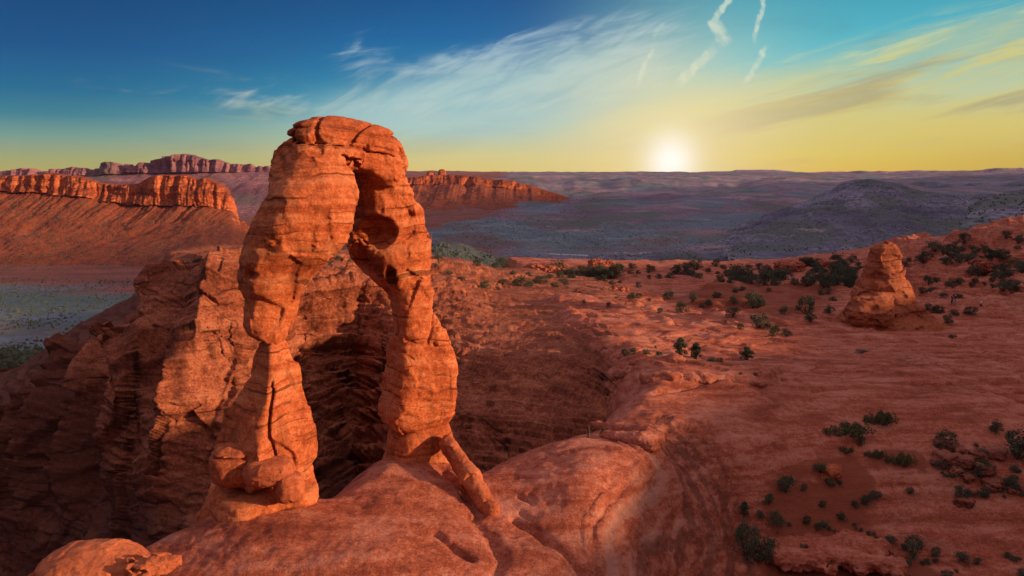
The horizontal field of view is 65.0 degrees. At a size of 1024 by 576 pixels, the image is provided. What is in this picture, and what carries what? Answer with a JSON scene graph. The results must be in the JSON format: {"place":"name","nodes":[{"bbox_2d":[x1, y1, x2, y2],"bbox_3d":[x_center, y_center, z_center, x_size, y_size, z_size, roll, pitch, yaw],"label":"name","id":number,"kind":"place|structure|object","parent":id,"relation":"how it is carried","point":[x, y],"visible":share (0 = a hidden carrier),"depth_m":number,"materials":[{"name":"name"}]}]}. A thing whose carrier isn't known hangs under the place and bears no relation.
{"place":"outdoors","nodes":[
{"label":"outdoors","id":0,"kind":"place"},
{"bbox_2d":[0,154,270,185],"bbox_3d":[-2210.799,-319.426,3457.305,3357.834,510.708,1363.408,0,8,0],"label":"mountains","id":1,"kind":"structure","parent":0,"point":[224,173],"depth_m":3412.95,"materials":[{"name":"stone"}]},
{"bbox_2d":[226,182,268,217],"bbox_3d":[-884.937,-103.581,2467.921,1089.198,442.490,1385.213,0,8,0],"label":"hills","id":2,"kind":"structure","parent":0,"point":[250,193],"depth_m":2349.81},
{"bbox_2d":[0,244,644,575],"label":"canyon wall","id":3,"kind":"structure","parent":0,"point":[112,418],"depth_m":87.22,"materials":[{"name":"stone"}]},
{"bbox_2d":[512,275,525,285],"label":"shrub","id":4,"kind":"object","parent":3,"relation":"on","point":[520,280],"visible":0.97,"depth_m":171.05,"materials":[{"name":"green plant"}]},
{"bbox_2d":[531,275,550,283],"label":"shrub","id":5,"kind":"object","parent":3,"relation":"on","point":[537,279],"visible":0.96,"depth_m":179.99,"materials":[{"name":"green plant"}]},
{"bbox_2d":[523,263,565,273],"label":"outcrop","id":6,"kind":"object","parent":3,"relation":"on","point":[550,268],"visible":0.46,"depth_m":244.71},
{"bbox_2d":[581,265,593,274],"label":"shrub","id":7,"kind":"object","parent":3,"relation":"on","point":[588,269],"visible":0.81,"depth_m":242.76,"materials":[{"name":"green plant"}]},
{"bbox_2d":[587,258,604,269],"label":"outcrop","id":8,"kind":"object","parent":3,"relation":"on","point":[594,261],"visible":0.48,"depth_m":273.98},
{"bbox_2d":[585,267,606,276],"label":"shrub","id":9,"kind":"object","parent":3,"relation":"on","point":[595,274],"visible":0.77,"depth_m":240.14,"materials":[{"name":"green plant"}]},
{"bbox_2d":[607,262,624,278],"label":"shrub","id":10,"kind":"object","parent":3,"relation":"on","point":[615,269],"visible":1,"depth_m":236.38,"materials":[{"name":"green plant"}]},
{"bbox_2d":[611,286,629,291],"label":"outcrop","id":11,"kind":"object","parent":3,"relation":"on","point":[622,288],"visible":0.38,"depth_m":176.00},
{"bbox_2d":[612,365,682,381],"bbox_3d":[10.851,7.141,65.640,2.148,2.825,10.738,-2,8,-15],"label":"ledge rock","id":12,"kind":"object","parent":3,"relation":"on","point":[620,371],"visible":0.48,"depth_m":63.45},
{"bbox_2d":[629,353,686,365],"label":"ledge rock","id":13,"kind":"object","parent":3,"relation":"on","point":[674,358],"visible":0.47,"depth_m":65.77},
{"bbox_2d":[431,242,504,267],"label":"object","id":14,"kind":"structure","parent":0,"point":[475,252],"depth_m":581.88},
{"bbox_2d":[0,170,1023,350],"bbox_3d":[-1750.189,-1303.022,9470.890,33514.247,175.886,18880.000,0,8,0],"label":"valley floor","id":15,"kind":"structure","parent":0,"point":[692,202],"depth_m":2111.82,"materials":[{"name":"soil"}]},
{"bbox_2d":[0,173,249,266],"bbox_3d":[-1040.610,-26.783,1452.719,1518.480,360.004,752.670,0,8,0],"label":"mesa","id":16,"kind":"structure","parent":15,"relation":"on","point":[147,197],"depth_m":1383.23,"materials":[{"name":"stone"}]},
{"bbox_2d":[407,174,571,211],"bbox_3d":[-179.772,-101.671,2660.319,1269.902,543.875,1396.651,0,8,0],"label":"mesa","id":17,"kind":"structure","parent":15,"relation":"on","point":[465,185],"depth_m":2577.34,"materials":[{"name":"stone"}]},
{"bbox_2d":[0,183,1023,368],"bbox_3d":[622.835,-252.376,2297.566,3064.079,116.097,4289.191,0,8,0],"label":"scrub","id":18,"kind":"object","parent":15,"relation":"on","point":[11,356],"visible":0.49,"depth_m":907.98,"materials":[{"name":"green plant"}]},
{"bbox_2d":[0,0,1023,171],"label":"sky","id":19,"kind":"structure","parent":0,"point":[462,85],"materials":[{"name":"blue"}]},
{"bbox_2d":[427,217,699,248],"bbox_3d":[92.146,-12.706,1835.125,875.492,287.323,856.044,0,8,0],"label":"hills","id":20,"kind":"structure","parent":0,"point":[533,238],"depth_m":1499.24,"materials":[{"name":"soil"}]},
{"bbox_2d":[146,215,1023,575],"bbox_3d":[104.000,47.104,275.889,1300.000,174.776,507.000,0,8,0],"label":"ground","id":21,"kind":"structure","parent":0,"point":[592,505],"depth_m":51.19,"materials":[{"name":"stone"}]},
{"bbox_2d":[28,538,159,575],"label":"boulder","id":22,"kind":"object","parent":21,"relation":"on","point":[100,557],"visible":0.84,"depth_m":30.71,"materials":[{"name":"stone"}]},
{"bbox_2d":[124,552,181,575],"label":"boulder","id":23,"kind":"object","parent":21,"relation":"on","point":[159,563],"visible":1,"depth_m":30.28,"materials":[{"name":"stone"}]},
{"bbox_2d":[209,442,247,487],"bbox_3d":[-12.817,8.108,37.004,2.149,1.993,2.282,0,8,0],"label":"boulder","id":24,"kind":"object","parent":21,"relation":"on","point":[228,461],"visible":0.64,"depth_m":36.11,"materials":[{"name":"stone"}]},
{"bbox_2d":[241,455,296,487],"bbox_3d":[-10.990,8.327,36.431,2.364,1.211,1.922,0,8,0],"label":"boulder","id":25,"kind":"object","parent":21,"relation":"on","point":[273,471],"visible":0.86,"depth_m":35.70,"materials":[{"name":"stone"}]},
{"bbox_2d":[273,471,304,503],"bbox_3d":[-10.042,8.960,36.221,1.338,1.423,1.265,-5,10,-32],"label":"boulder","id":26,"kind":"object","parent":21,"relation":"on","point":[289,489],"visible":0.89,"depth_m":35.75,"materials":[{"name":"stone"}]},
{"bbox_2d":[195,115,457,522],"bbox_3d":[-8.675,1.590,39.805,6.188,19.879,14.645,7,11,42],"label":"rock arch","id":27,"kind":"object","parent":21,"relation":"on","point":[337,183],"visible":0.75,"depth_m":37.44,"materials":[{"name":"stone"}]},
{"bbox_2d":[439,435,499,515],"bbox_3d":[-2.209,9.484,40.845,1.271,2.912,5.363,-4,9,-29],"label":"rock slab","id":28,"kind":"object","parent":21,"relation":"on","point":[467,472],"visible":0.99,"depth_m":40.20,"materials":[{"name":"stone"}]},
{"bbox_2d":[600,430,638,443],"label":"ledge rock","id":29,"kind":"object","parent":21,"relation":"on","point":[624,437],"visible":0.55,"depth_m":47.68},
{"bbox_2d":[587,420,652,431],"bbox_3d":[6.864,9.065,50.852,1.214,1.836,5.835,-5,10,-34],"label":"ledge rock","id":30,"kind":"object","parent":21,"relation":"on","point":[599,425],"visible":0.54,"depth_m":50.77,"materials":[{"name":"stone"}]},
{"bbox_2d":[629,432,660,452],"bbox_3d":[7.629,9.134,47.228,1.263,1.117,2.138,-5,9,-31],"label":"ledge rock","id":31,"kind":"object","parent":21,"relation":"on","point":[648,444],"visible":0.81,"depth_m":46.74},
{"bbox_2d":[636,431,664,445],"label":"ledge rock","id":32,"kind":"object","parent":21,"relation":"on","point":[657,437],"visible":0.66,"depth_m":47.70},
{"bbox_2d":[639,370,715,384],"bbox_3d":[12.664,7.163,61.638,5.740,1.539,2.361,0,8,0],"label":"ledge rock","id":33,"kind":"object","parent":21,"relation":"on","point":[707,379],"visible":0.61,"depth_m":60.83,"materials":[{"name":"stone"}]},
{"bbox_2d":[673,337,687,354],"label":"juniper tree","id":34,"kind":"object","parent":21,"relation":"on","point":[680,344],"visible":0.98,"depth_m":72.90,"materials":[{"name":"green plant"}]},
{"bbox_2d":[675,301,689,311],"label":"shrub","id":35,"kind":"object","parent":21,"relation":"on","point":[681,306],"visible":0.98,"depth_m":130.61,"materials":[{"name":"green plant"}]},
{"bbox_2d":[676,262,689,274],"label":"shrub","id":36,"kind":"object","parent":21,"relation":"on","point":[684,266],"visible":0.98,"depth_m":260.87,"materials":[{"name":"green plant"}]},
{"bbox_2d":[690,342,701,359],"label":"juniper tree","id":37,"kind":"object","parent":21,"relation":"on","point":[695,347],"visible":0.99,"depth_m":73.01,"materials":[{"name":"green plant"}]},
{"bbox_2d":[689,258,703,269],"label":"shrub","id":38,"kind":"object","parent":21,"relation":"on","point":[696,264],"visible":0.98,"depth_m":271.95,"materials":[{"name":"green plant"}]},
{"bbox_2d":[696,371,767,386],"bbox_3d":[16.808,7.010,61.768,5.940,1.373,1.741,-1,8,-4],"label":"ledge rock","id":39,"kind":"object","parent":21,"relation":"on","point":[753,380],"visible":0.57,"depth_m":61.40,"materials":[{"name":"stone"}]},
{"bbox_2d":[725,307,740,316],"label":"shrub","id":40,"kind":"object","parent":21,"relation":"on","point":[733,310],"visible":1,"depth_m":120.77,"materials":[{"name":"green plant"}]},
{"bbox_2d":[726,270,743,280],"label":"shrub","id":41,"kind":"object","parent":21,"relation":"on","point":[734,273],"visible":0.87,"depth_m":222.96,"materials":[{"name":"green plant"}]},
{"bbox_2d":[727,263,748,276],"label":"shrub","id":42,"kind":"object","parent":21,"relation":"on","point":[738,268],"visible":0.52,"depth_m":241.50,"materials":[{"name":"green plant"}]},
{"bbox_2d":[740,501,749,515],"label":"shrub","id":43,"kind":"object","parent":21,"relation":"on","point":[743,506],"visible":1,"depth_m":48.95,"materials":[{"name":"green plant"}]},
{"bbox_2d":[739,346,754,359],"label":"juniper tree","id":44,"kind":"object","parent":21,"relation":"on","point":[746,353],"visible":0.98,"depth_m":73.56,"materials":[{"name":"green plant"}]},
{"bbox_2d":[733,518,761,562],"bbox_3d":[13.683,14.639,46.519,1.804,2.476,1.737,-3,9,-21],"label":"shrub","id":45,"kind":"object","parent":21,"relation":"on","point":[744,530],"visible":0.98,"depth_m":46.27,"materials":[{"name":"green plant"}]},
{"bbox_2d":[744,273,758,283],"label":"shrub","id":46,"kind":"object","parent":21,"relation":"on","point":[753,277],"visible":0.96,"depth_m":213.66,"materials":[{"name":"green plant"}]},
{"bbox_2d":[741,289,766,308],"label":"shrub","id":47,"kind":"object","parent":21,"relation":"on","point":[753,299],"visible":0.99,"depth_m":144.87,"materials":[{"name":"green plant"}]},
{"bbox_2d":[750,312,772,328],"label":"shrub","id":48,"kind":"object","parent":21,"relation":"on","point":[759,320],"visible":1,"depth_m":107.03,"materials":[{"name":"green plant"}]},
{"bbox_2d":[757,271,775,285],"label":"shrub","id":49,"kind":"object","parent":21,"relation":"on","point":[764,281],"visible":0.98,"depth_m":210.92,"materials":[{"name":"green plant"}]},
{"bbox_2d":[754,534,779,562],"bbox_3d":[14.825,15.121,46.526,1.696,1.700,1.429,-3,8,-17],"label":"shrub","id":50,"kind":"object","parent":21,"relation":"on","point":[769,544],"visible":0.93,"depth_m":46.39,"materials":[{"name":"green plant"}]},
{"bbox_2d":[762,493,774,504],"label":"shrub","id":51,"kind":"object","parent":21,"relation":"on","point":[771,498],"visible":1,"depth_m":49.51,"materials":[{"name":"green plant"}]},
{"bbox_2d":[768,325,780,336],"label":"shrub","id":52,"kind":"object","parent":21,"relation":"on","point":[775,328],"visible":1,"depth_m":92.86,"materials":[{"name":"green plant"}]},
{"bbox_2d":[767,510,785,526],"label":"shrub","id":53,"kind":"object","parent":21,"relation":"on","point":[779,520],"visible":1,"depth_m":48.51,"materials":[{"name":"green plant"}]},
{"bbox_2d":[771,269,786,281],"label":"shrub","id":54,"kind":"object","parent":21,"relation":"on","point":[783,276],"visible":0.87,"depth_m":226.24,"materials":[{"name":"green plant"}]},
{"bbox_2d":[774,265,794,279],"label":"shrub","id":55,"kind":"object","parent":21,"relation":"on","point":[787,271],"visible":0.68,"depth_m":241.75,"materials":[{"name":"green plant"}]},
{"bbox_2d":[777,473,796,492],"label":"shrub","id":56,"kind":"object","parent":21,"relation":"on","point":[788,482],"visible":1,"depth_m":50.27,"materials":[{"name":"green plant"}]},
{"bbox_2d":[773,260,805,272],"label":"outcrop","id":57,"kind":"object","parent":21,"relation":"on","point":[798,266],"visible":0.75,"depth_m":259.71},
{"bbox_2d":[795,295,816,314],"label":"shrub","id":58,"kind":"object","parent":21,"relation":"on","point":[809,301],"visible":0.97,"depth_m":134.06,"materials":[{"name":"green plant"}]},
{"bbox_2d":[798,257,814,266],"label":"shrub","id":59,"kind":"object","parent":21,"relation":"on","point":[805,260],"visible":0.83,"depth_m":294.32,"materials":[{"name":"green plant"}]},
{"bbox_2d":[800,273,814,285],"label":"shrub","id":60,"kind":"object","parent":21,"relation":"on","point":[806,281],"visible":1,"depth_m":204.79,"materials":[{"name":"green plant"}]},
{"bbox_2d":[811,462,827,473],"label":"shrub","id":61,"kind":"object","parent":21,"relation":"on","point":[819,464],"visible":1,"depth_m":51.95,"materials":[{"name":"green plant"}]},
{"bbox_2d":[816,269,835,288],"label":"shrub","id":62,"kind":"object","parent":21,"relation":"on","point":[824,277],"visible":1,"depth_m":200.64,"materials":[{"name":"green plant"}]},
{"bbox_2d":[816,259,836,267],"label":"outcrop","id":63,"kind":"object","parent":21,"relation":"on","point":[825,263],"visible":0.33,"depth_m":282.88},
{"bbox_2d":[750,529,908,575],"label":"rock slab","id":64,"kind":"object","parent":21,"relation":"on","point":[859,553],"visible":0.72,"depth_m":45.96,"materials":[{"name":"stone"}]},
{"bbox_2d":[818,464,842,479],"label":"boulder","id":65,"kind":"object","parent":21,"relation":"on","point":[834,471],"visible":0.91,"depth_m":51.75,"materials":[{"name":"stone"}]},
{"bbox_2d":[827,262,843,274],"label":"shrub","id":66,"kind":"object","parent":21,"relation":"on","point":[832,266],"visible":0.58,"depth_m":247.84,"materials":[{"name":"green plant"}]},
{"bbox_2d":[833,267,847,284],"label":"shrub","id":67,"kind":"object","parent":21,"relation":"on","point":[837,273],"visible":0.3,"depth_m":215.03,"materials":[{"name":"green plant"}]},
{"bbox_2d":[838,446,853,453],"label":"shrub","id":68,"kind":"object","parent":21,"relation":"on","point":[845,449],"visible":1,"depth_m":53.56,"materials":[{"name":"green plant"}]},
{"bbox_2d":[822,420,876,438],"bbox_3d":[23.154,9.864,55.333,3.532,1.051,2.311,-4,9,-28],"label":"shrub","id":69,"kind":"object","parent":21,"relation":"on","point":[854,431],"visible":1,"depth_m":55.15,"materials":[{"name":"green plant"}]},
{"bbox_2d":[860,493,871,505],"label":"shrub","id":70,"kind":"object","parent":21,"relation":"on","point":[865,498],"visible":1,"depth_m":50.73,"materials":[{"name":"green plant"}]},
{"bbox_2d":[863,449,887,458],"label":"shrub","id":71,"kind":"object","parent":21,"relation":"on","point":[876,453],"visible":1,"depth_m":53.55,"materials":[{"name":"green plant"}]},
{"bbox_2d":[862,409,898,425],"bbox_3d":[26.115,9.351,56.986,2.292,1.418,1.442,-2,8,-15],"label":"shrub","id":72,"kind":"object","parent":21,"relation":"on","point":[883,419],"visible":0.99,"depth_m":56.87,"materials":[{"name":"green plant"}]},
{"bbox_2d":[835,240,946,331],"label":"rock spire","id":73,"kind":"object","parent":21,"relation":"on","point":[882,293],"visible":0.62,"depth_m":112.36,"materials":[{"name":"stone"}]},
{"bbox_2d":[885,451,917,466],"bbox_3d":[25.788,11.462,53.264,1.932,1.161,1.253,-2,8,-12],"label":"shrub","id":74,"kind":"object","parent":21,"relation":"on","point":[904,460],"visible":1,"depth_m":53.19,"materials":[{"name":"green plant"}]},
{"bbox_2d":[900,534,925,560],"bbox_3d":[23.427,15.263,47.211,1.618,1.474,1.397,-7,11,-41],"label":"shrub","id":75,"kind":"object","parent":21,"relation":"on","point":[918,543],"visible":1,"depth_m":47.13,"materials":[{"name":"green plant"}]},
{"bbox_2d":[913,249,934,263],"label":"shrub","id":76,"kind":"object","parent":21,"relation":"on","point":[924,254],"visible":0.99,"depth_m":229.80,"materials":[{"name":"green plant"}]},
{"bbox_2d":[922,240,945,251],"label":"shrub","id":77,"kind":"object","parent":21,"relation":"on","point":[938,246],"visible":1,"depth_m":271.56,"materials":[{"name":"green plant"}]},
{"bbox_2d":[930,546,940,556],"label":"shrub","id":78,"kind":"object","parent":21,"relation":"on","point":[936,554],"visible":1,"depth_m":47.41,"materials":[{"name":"green plant"}]},
{"bbox_2d":[931,304,945,313],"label":"shrub","id":79,"kind":"object","parent":21,"relation":"on","point":[941,310],"visible":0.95,"depth_m":131.80,"materials":[{"name":"green plant"}]},
{"bbox_2d":[931,449,957,465],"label":"boulder","id":80,"kind":"object","parent":21,"relation":"on","point":[945,455],"visible":0.94,"depth_m":53.13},
{"bbox_2d":[933,428,958,450],"bbox_3d":[29.496,10.286,54.676,1.516,1.547,1.441,7,11,41],"label":"shrub","id":81,"kind":"object","parent":21,"relation":"on","point":[945,434],"visible":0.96,"depth_m":54.51,"materials":[{"name":"green plant"}]},
{"bbox_2d":[933,437,959,451],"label":"bush","id":82,"kind":"object","parent":21,"relation":"on","point":[949,447],"visible":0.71,"depth_m":54.35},
{"bbox_2d":[943,248,960,257],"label":"shrub","id":83,"kind":"object","parent":21,"relation":"on","point":[955,252],"visible":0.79,"depth_m":235.41,"materials":[{"name":"green plant"}]},
{"bbox_2d":[948,468,961,476],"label":"boulder","id":84,"kind":"object","parent":21,"relation":"on","point":[956,472],"visible":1,"depth_m":52.34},
{"bbox_2d":[954,444,968,454],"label":"boulder","id":85,"kind":"object","parent":21,"relation":"on","point":[961,449],"visible":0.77,"depth_m":53.82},
{"bbox_2d":[953,551,970,563],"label":"shrub","id":86,"kind":"object","parent":21,"relation":"on","point":[963,556],"visible":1,"depth_m":46.90,"materials":[{"name":"green plant"}]},
{"bbox_2d":[953,485,972,497],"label":"shrub","id":87,"kind":"object","parent":21,"relation":"on","point":[965,491],"visible":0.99,"depth_m":51.09,"materials":[{"name":"green plant"}]},
{"bbox_2d":[952,495,975,508],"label":"boulder","id":88,"kind":"object","parent":21,"relation":"on","point":[961,502],"visible":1,"depth_m":50.61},
{"bbox_2d":[953,452,975,468],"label":"boulder","id":89,"kind":"object","parent":21,"relation":"on","point":[967,461],"visible":0.73,"depth_m":52.65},
{"bbox_2d":[957,232,971,243],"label":"shrub","id":90,"kind":"object","parent":21,"relation":"on","point":[962,236],"visible":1,"depth_m":280.85,"materials":[{"name":"green plant"}]},
{"bbox_2d":[959,473,976,483],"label":"boulder","id":91,"kind":"object","parent":21,"relation":"on","point":[968,477],"visible":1,"depth_m":52.03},
{"bbox_2d":[963,306,977,313],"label":"shrub","id":92,"kind":"object","parent":21,"relation":"on","point":[969,310],"visible":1,"depth_m":125.50,"materials":[{"name":"green plant"}]},
{"bbox_2d":[965,265,983,275],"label":"shrub","id":93,"kind":"object","parent":21,"relation":"on","point":[975,269],"visible":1,"depth_m":220.03,"materials":[{"name":"green plant"}]},
{"bbox_2d":[968,449,988,461],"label":"boulder","id":94,"kind":"object","parent":21,"relation":"on","point":[977,453],"visible":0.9,"depth_m":53.33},
{"bbox_2d":[967,258,999,272],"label":"outcrop","id":95,"kind":"object","parent":21,"relation":"on","point":[985,264],"visible":0.7,"depth_m":222.25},
{"bbox_2d":[970,459,996,474],"bbox_3d":[30.512,11.739,52.515,1.641,0.965,1.670,-4,9,-25],"label":"shrub","id":96,"kind":"object","parent":21,"relation":"on","point":[980,466],"visible":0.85,"depth_m":52.23,"materials":[{"name":"green plant"}]},
{"bbox_2d":[974,462,995,476],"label":"boulder","id":97,"kind":"object","parent":21,"relation":"on","point":[989,472],"visible":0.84,"depth_m":52.16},
{"bbox_2d":[984,248,994,260],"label":"juniper tree","id":98,"kind":"object","parent":21,"relation":"on","point":[990,255],"visible":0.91,"depth_m":223.06,"materials":[{"name":"green plant"}]},
{"bbox_2d":[981,475,1005,491],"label":"boulder","id":99,"kind":"object","parent":21,"relation":"on","point":[994,483],"visible":0.94,"depth_m":51.52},
{"bbox_2d":[980,445,1008,460],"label":"boulder","id":100,"kind":"object","parent":21,"relation":"on","point":[999,453],"visible":0.87,"depth_m":53.33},
{"bbox_2d":[988,418,1004,433],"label":"shrub","id":101,"kind":"object","parent":21,"relation":"on","point":[996,424],"visible":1,"depth_m":55.95,"materials":[{"name":"green plant"}]},
{"bbox_2d":[991,261,1014,276],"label":"shrub","id":102,"kind":"object","parent":21,"relation":"on","point":[1005,270],"visible":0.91,"depth_m":204.22,"materials":[{"name":"green plant"}]},
{"bbox_2d":[992,278,1014,290],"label":"shrub","id":103,"kind":"object","parent":21,"relation":"on","point":[1006,285],"visible":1,"depth_m":177.30,"materials":[{"name":"green plant"}]},
{"bbox_2d":[995,249,1015,259],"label":"shrub","id":104,"kind":"object","parent":21,"relation":"on","point":[1006,252],"visible":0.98,"depth_m":236.34,"materials":[{"name":"green plant"}]},
{"bbox_2d":[1000,475,1020,489],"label":"shrub","id":105,"kind":"object","parent":21,"relation":"on","point":[1009,480],"visible":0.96,"depth_m":51.43,"materials":[{"name":"green plant"}]},
{"bbox_2d":[1005,485,1019,494],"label":"boulder","id":106,"kind":"object","parent":21,"relation":"on","point":[1009,489],"visible":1,"depth_m":51.27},
{"bbox_2d":[1003,426,1023,459],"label":"shrub","id":107,"kind":"object","parent":21,"relation":"on","point":[1015,445],"visible":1,"depth_m":53.41,"materials":[{"name":"green plant"}]},
{"bbox_2d":[707,170,792,171],"bbox_3d":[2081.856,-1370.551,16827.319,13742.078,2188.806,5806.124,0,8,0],"label":"mountains","id":108,"kind":"structure","parent":0,"point":[753,170],"depth_m":16215.41,"materials":[{"name":"stone"}]},
{"bbox_2d":[538,168,1023,173],"bbox_3d":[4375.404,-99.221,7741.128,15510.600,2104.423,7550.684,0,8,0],"label":"hills","id":109,"kind":"structure","parent":0,"point":[1002,170],"depth_m":8081.61,"materials":[{"name":"soil"}]},
{"bbox_2d":[588,178,999,260],"bbox_3d":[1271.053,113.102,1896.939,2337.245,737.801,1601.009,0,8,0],"label":"hills","id":110,"kind":"structure","parent":0,"point":[843,225],"depth_m":1551.48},
{"bbox_2d":[727,237,868,260],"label":"hills","id":111,"kind":"structure","parent":0,"point":[825,245],"depth_m":1017.60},
{"bbox_2d":[910,180,1023,192],"bbox_3d":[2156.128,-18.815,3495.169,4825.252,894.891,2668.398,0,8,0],"label":"hills","id":112,"kind":"structure","parent":0,"point":[927,184],"depth_m":3509.15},
{"bbox_2d":[958,189,1023,230],"bbox_3d":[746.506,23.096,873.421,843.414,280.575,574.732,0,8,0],"label":"hills","id":113,"kind":"structure","parent":0,"point":[1011,205],"depth_m":709.34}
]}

